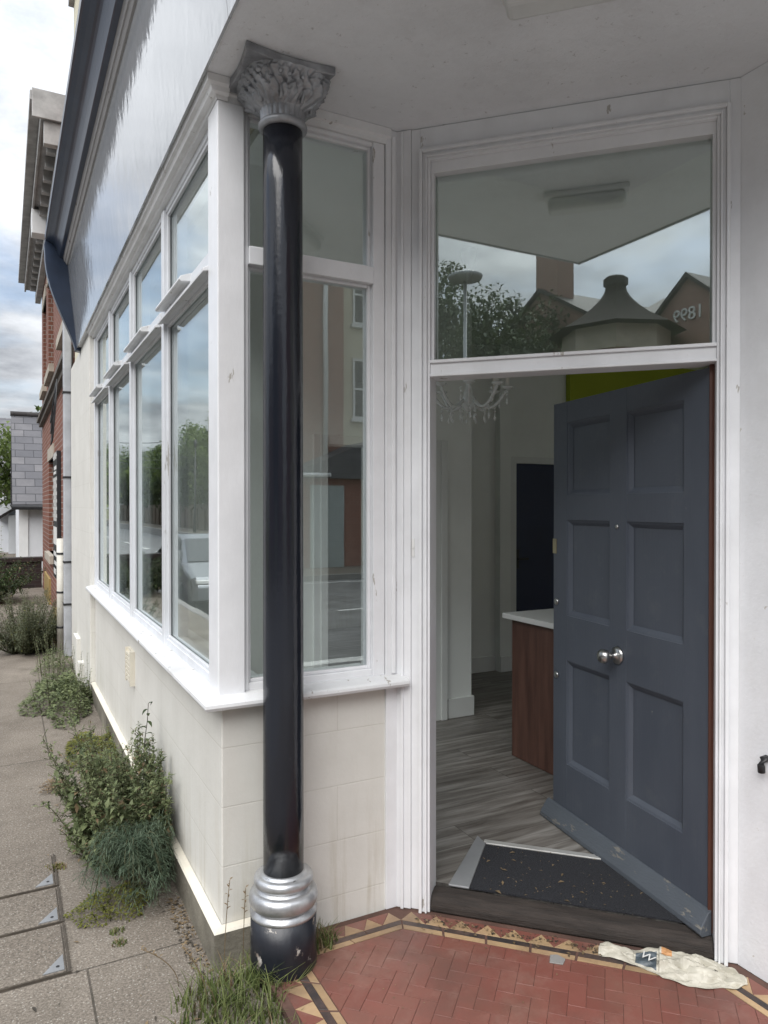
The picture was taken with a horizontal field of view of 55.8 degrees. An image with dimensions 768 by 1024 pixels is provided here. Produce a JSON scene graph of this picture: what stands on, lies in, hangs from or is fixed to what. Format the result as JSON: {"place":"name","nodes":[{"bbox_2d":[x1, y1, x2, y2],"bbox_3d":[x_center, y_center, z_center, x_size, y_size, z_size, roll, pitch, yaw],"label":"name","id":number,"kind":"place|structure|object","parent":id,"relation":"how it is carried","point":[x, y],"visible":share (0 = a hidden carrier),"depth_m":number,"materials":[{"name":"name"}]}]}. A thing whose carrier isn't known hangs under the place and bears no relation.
{"place":"outdoors","nodes":[
{"label":"outdoors","id":0,"kind":"place"},
{"bbox_2d":[0,418,15,553],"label":"white house","id":1,"kind":"structure","parent":0,"point":[8,530],"depth_m":25.22,"materials":[{"name":"paint"}]},
{"bbox_2d":[0,0,73,417],"label":"sky","id":2,"kind":"structure","parent":0,"point":[37,36],"materials":[{"name":"white"}]},
{"bbox_2d":[0,552,767,1023],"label":"pavement","id":3,"kind":"structure","parent":0,"point":[106,984],"depth_m":2.82,"materials":[{"name":"concrete"}]},
{"bbox_2d":[0,554,46,600],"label":"dark shrub","id":4,"kind":"object","parent":3,"relation":"on","point":[6,576],"visible":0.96,"depth_m":12.01,"materials":[{"name":"green plant"}]},
{"bbox_2d":[10,411,42,570],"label":"white cottage","id":5,"kind":"structure","parent":3,"relation":"on","point":[26,473],"depth_m":17.91,"materials":[{"name":"stone"}]},
{"bbox_2d":[0,854,58,899],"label":"access cover","id":6,"kind":"object","parent":3,"relation":"on","point":[23,877],"visible":1,"depth_m":3.12,"materials":[{"name":"grey concrete"}]},
{"bbox_2d":[0,586,61,654],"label":"grey shrub","id":7,"kind":"object","parent":3,"relation":"on","point":[17,638],"visible":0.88,"depth_m":7.83,"materials":[{"name":"green plant"}]},
{"bbox_2d":[0,886,63,937],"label":"access cover","id":8,"kind":"object","parent":3,"relation":"on","point":[28,912],"visible":1,"depth_m":2.85,"materials":[{"name":"grey concrete"}]},
{"bbox_2d":[0,922,70,992],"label":"access cover","id":9,"kind":"object","parent":3,"relation":"on","point":[31,957],"visible":1,"depth_m":2.56,"materials":[{"name":"grey concrete"}]},
{"bbox_2d":[18,87,74,648],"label":"brick house","id":10,"kind":"structure","parent":3,"relation":"on","point":[45,111],"depth_m":10.72,"materials":[{"name":"brick"}]},
{"bbox_2d":[39,284,46,399],"bbox_3d":[-6.171,-3.068,13.349,0.270,1.870,1.300,0,0,-28],"label":"window","id":11,"kind":"structure","parent":10,"relation":"in","point":[43,390],"depth_m":13.16,"materials":[{"name":"stone"}]},
{"bbox_2d":[44,443,53,563],"bbox_3d":[-5.267,-0.129,11.644,0.270,1.820,1.600,0,0,-28],"label":"window","id":12,"kind":"structure","parent":10,"relation":"in","point":[48,555],"depth_m":11.41,"materials":[{"name":"stone"}]},
{"bbox_2d":[44,280,53,386],"bbox_3d":[-5.267,-3.054,11.621,0.270,1.870,1.600,0,0,-28],"label":"window","id":13,"kind":"structure","parent":10,"relation":"in","point":[50,369],"depth_m":11.29,"materials":[{"name":"stone"}]},
{"bbox_2d":[50,379,57,444],"bbox_3d":[-3.549,-1.062,7.795,0.079,0.699,0.333,0,0,-28],"label":"wall bracket","id":14,"kind":"object","parent":10,"relation":"attached to","point":[52,416],"visible":1,"depth_m":7.71,"materials":[{"name":"metal"}]},
{"bbox_2d":[53,450,60,578],"bbox_3d":[-4.500,0.043,9.975,0.049,1.720,0.850,0,0,-28],"label":"wall sign","id":15,"kind":"object","parent":10,"relation":"attached to","point":[56,494],"visible":0.99,"depth_m":9.69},
{"bbox_2d":[56,320,62,350],"bbox_3d":[-3.829,-3.033,8.875,0.270,1.870,1.400,0,0,-28],"label":"window","id":16,"kind":"structure","parent":10,"relation":"in","point":[59,340],"depth_m":8.94,"materials":[{"name":"stone"}]},
{"bbox_2d":[56,538,63,653],"bbox_3d":[-3.483,0.914,7.912,0.168,1.250,0.106,0,0,-28],"label":"drain pipe","id":17,"kind":"object","parent":10,"relation":"attached to","point":[60,618],"visible":0.59,"depth_m":7.85,"materials":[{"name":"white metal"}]},
{"bbox_2d":[38,778,63,793],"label":"weed","id":18,"kind":"object","parent":3,"relation":"on","point":[51,781],"visible":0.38,"depth_m":4.10,"materials":[{"name":"plant"}]},
{"bbox_2d":[31,629,75,677],"bbox_3d":[-3.182,1.354,7.013,0.448,0.399,0.772,0,0,-28],"label":"weed","id":19,"kind":"object","parent":3,"relation":"on","point":[66,657],"visible":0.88,"depth_m":6.96,"materials":[{"name":"green plant"}]},
{"bbox_2d":[41,861,66,871],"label":"grass tuft","id":20,"kind":"object","parent":3,"relation":"on","point":[59,864],"visible":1,"depth_m":3.21,"materials":[{"name":"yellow plant"}]},
{"bbox_2d":[16,644,92,728],"bbox_3d":[-2.646,1.379,5.859,0.595,0.378,1.556,0,0,-28],"label":"weed","id":21,"kind":"object","parent":3,"relation":"on","point":[43,685],"visible":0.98,"depth_m":5.75,"materials":[{"name":"green plant"}]},
{"bbox_2d":[64,724,118,773],"bbox_3d":[-1.908,1.502,4.712,0.335,0.130,0.881,0,0,-28],"label":"weed","id":22,"kind":"object","parent":3,"relation":"on","point":[68,747],"visible":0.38,"depth_m":4.73,"materials":[{"name":"green plant"}]},
{"bbox_2d":[32,716,175,881],"bbox_3d":[-1.253,1.289,3.257,0.593,0.633,0.776,0,0,-28],"label":"tall weed","id":23,"kind":"object","parent":3,"relation":"on","point":[147,802],"visible":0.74,"depth_m":3.19,"materials":[{"name":"green plant"}]},
{"bbox_2d":[63,881,155,928],"bbox_3d":[-1.083,1.542,2.894,0.370,0.077,0.291,0,0,-28],"label":"weed","id":24,"kind":"object","parent":3,"relation":"on","point":[107,910],"visible":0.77,"depth_m":2.87,"materials":[{"name":"green plant"}]},
{"bbox_2d":[88,720,133,797],"bbox_3d":[-1.544,1.379,4.070,0.280,0.391,0.778,0,0,-28],"label":"weed","id":25,"kind":"object","parent":3,"relation":"on","point":[107,751],"visible":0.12,"depth_m":4.06,"materials":[{"name":"green plant"}]},
{"bbox_2d":[109,925,124,935],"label":"grass tuft","id":26,"kind":"object","parent":3,"relation":"on","point":[113,931],"visible":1,"depth_m":2.73,"materials":[{"name":"green plant"}]},
{"bbox_2d":[112,936,126,946],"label":"grass tuft","id":27,"kind":"object","parent":3,"relation":"on","point":[119,943],"visible":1,"depth_m":2.65,"materials":[{"name":"green plant"}]},
{"bbox_2d":[71,809,178,918],"bbox_3d":[-1.056,1.414,2.968,0.436,0.328,0.569,0,0,-28],"label":"feathery plant","id":28,"kind":"object","parent":3,"relation":"on","point":[139,848],"visible":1,"depth_m":2.90,"materials":[{"name":"green plant"}]},
{"bbox_2d":[101,726,150,797],"bbox_3d":[-1.259,1.306,3.556,0.248,0.535,0.247,0,0,-28],"label":"tall weed","id":29,"kind":"object","parent":3,"relation":"on","point":[115,772],"visible":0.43,"depth_m":3.48,"materials":[{"name":"green plant"}]},
{"bbox_2d":[131,702,151,790],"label":"tall weed","id":30,"kind":"object","parent":3,"relation":"on","point":[149,722],"visible":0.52,"depth_m":3.45,"materials":[{"name":"green plant"}]},
{"bbox_2d":[141,877,248,1007],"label":"seed stalks","id":31,"kind":"object","parent":3,"relation":"on","point":[184,948],"visible":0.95,"depth_m":2.44,"materials":[{"name":"brown plant"}]},
{"bbox_2d":[159,945,317,1023],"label":"grass tuft","id":32,"kind":"object","parent":3,"relation":"on","point":[250,979],"visible":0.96,"depth_m":2.33,"materials":[{"name":"green plant"}]},
{"bbox_2d":[193,999,299,1023],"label":"grass tuft","id":33,"kind":"object","parent":3,"relation":"on","point":[260,1019],"visible":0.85,"depth_m":2.24,"materials":[{"name":"green plant"}]},
{"bbox_2d":[32,773,740,1023],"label":"leaf litter","id":34,"kind":"object","parent":3,"relation":"on","point":[203,964],"visible":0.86,"depth_m":2.69,"materials":[{"name":"brown plant"}]},
{"bbox_2d":[44,0,767,987],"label":"corner shop","id":35,"kind":"structure","parent":3,"relation":"on","point":[318,546],"depth_m":2.82,"materials":[{"name":"white paint"}]},
{"bbox_2d":[62,323,71,656],"bbox_3d":[-3.369,-0.460,7.742,0.113,4.000,0.104,0,0,-28],"label":"drain pipe","id":36,"kind":"object","parent":35,"relation":"attached to","point":[66,477],"visible":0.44,"depth_m":7.70,"materials":[{"name":"black metal"}]},
{"bbox_2d":[89,130,208,681],"bbox_3d":[-1.492,-0.406,4.344,0.160,2.055,3.868,0,0,-28],"label":"window frame","id":37,"kind":"structure","parent":35,"relation":"in","point":[144,391],"depth_m":3.71,"materials":[{"name":"white wood"}]},
{"bbox_2d":[244,111,383,690],"bbox_3d":[-0.266,-0.393,2.724,0.560,2.055,0.100,0,0,-28],"label":"window frame","id":38,"kind":"structure","parent":35,"relation":"in","point":[368,277],"depth_m":2.80,"materials":[{"name":"white wood"}]},
{"bbox_2d":[436,247,512,423],"bbox_3d":[0.482,-1.002,4.138,0.473,0.980,0.473,0,0,-17],"label":"chandelier","id":39,"kind":"object","parent":35,"relation":"hanging from","point":[468,402],"visible":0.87,"depth_m":4.11,"materials":[{"name":"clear glass"}]},
{"bbox_2d":[502,608,553,774],"bbox_3d":[1.365,1.039,3.893,0.695,0.854,1.480,0,0,-28],"label":"reception desk","id":40,"kind":"object","parent":35,"relation":"on","point":[532,677],"visible":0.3,"depth_m":4.19,"materials":[{"name":"brown wood"}]},
{"bbox_2d":[516,463,553,611],"bbox_3d":[1.434,0.492,6.885,0.515,1.890,0.035,0,0,-28],"label":"inner door","id":41,"kind":"structure","parent":35,"relation":"in","point":[534,482],"depth_m":6.86,"materials":[{"name":"black wood"}]},
{"bbox_2d":[502,0,614,20],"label":"ceiling light","id":42,"kind":"object","parent":35,"relation":"attached to","point":[519,9],"visible":1,"depth_m":2.00,"materials":[{"name":"white plastic"}]},
{"bbox_2d":[449,836,682,922],"bbox_3d":[0.775,1.471,2.939,0.950,0.011,0.456,0,0,17],"label":"door mat","id":43,"kind":"object","parent":35,"relation":"on","point":[580,871],"depth_m":2.91,"materials":[{"name":"rubber"}]},
{"bbox_2d":[540,366,714,936],"bbox_3d":[0.957,0.484,3.028,0.142,1.995,1.056,0,0,-19],"label":"front door","id":44,"kind":"structure","parent":35,"relation":"in","point":[631,539],"depth_m":2.93,"materials":[{"name":"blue wood"}]},
{"bbox_2d":[271,906,767,1023],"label":"porch floor","id":45,"kind":"structure","parent":3,"relation":"on","point":[398,912],"depth_m":2.60,"materials":[{"name":"tile"}]},
{"bbox_2d":[281,912,767,1023],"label":"porch tiles","id":46,"kind":"object","parent":45,"relation":"on","point":[609,991],"visible":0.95,"depth_m":2.38,"materials":[{"name":"red tile"}]},
{"bbox_2d":[316,918,345,954],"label":"grass tuft","id":47,"kind":"object","parent":46,"relation":"on","point":[321,940],"visible":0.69,"depth_m":2.60,"materials":[{"name":"green plant"}]},
{"bbox_2d":[549,954,564,964],"bbox_3d":[0.600,1.549,2.510,0.054,0.004,0.054,0,0,20],"label":"cement patch","id":48,"kind":"object","parent":46,"relation":"on","point":[557,959],"visible":1,"depth_m":2.51,"materials":[{"name":"white concrete"}]},
{"bbox_2d":[598,941,747,988],"bbox_3d":[0.983,1.532,2.488,0.471,0.036,0.215,0,0,21],"label":"crumpled bag","id":49,"kind":"object","parent":46,"relation":"on","point":[695,970],"visible":0.99,"depth_m":2.45,"materials":[{"name":"white plastic"}]},
{"bbox_3d":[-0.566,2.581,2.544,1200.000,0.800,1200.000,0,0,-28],"label":"ground","id":50,"kind":"structure","parent":0,"visible":0},
{"bbox_2d":[0,405,41,508],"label":"street tree","id":51,"kind":"object","parent":50,"relation":"on","point":[5,477],"visible":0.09,"depth_m":22.76,"materials":[{"name":"green plant"}]},
{"bbox_2d":[0,556,42,588],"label":"garden wall","id":52,"kind":"structure","parent":50,"relation":"on","point":[37,582],"depth_m":14.20,"materials":[{"name":"brick"}]}
]}

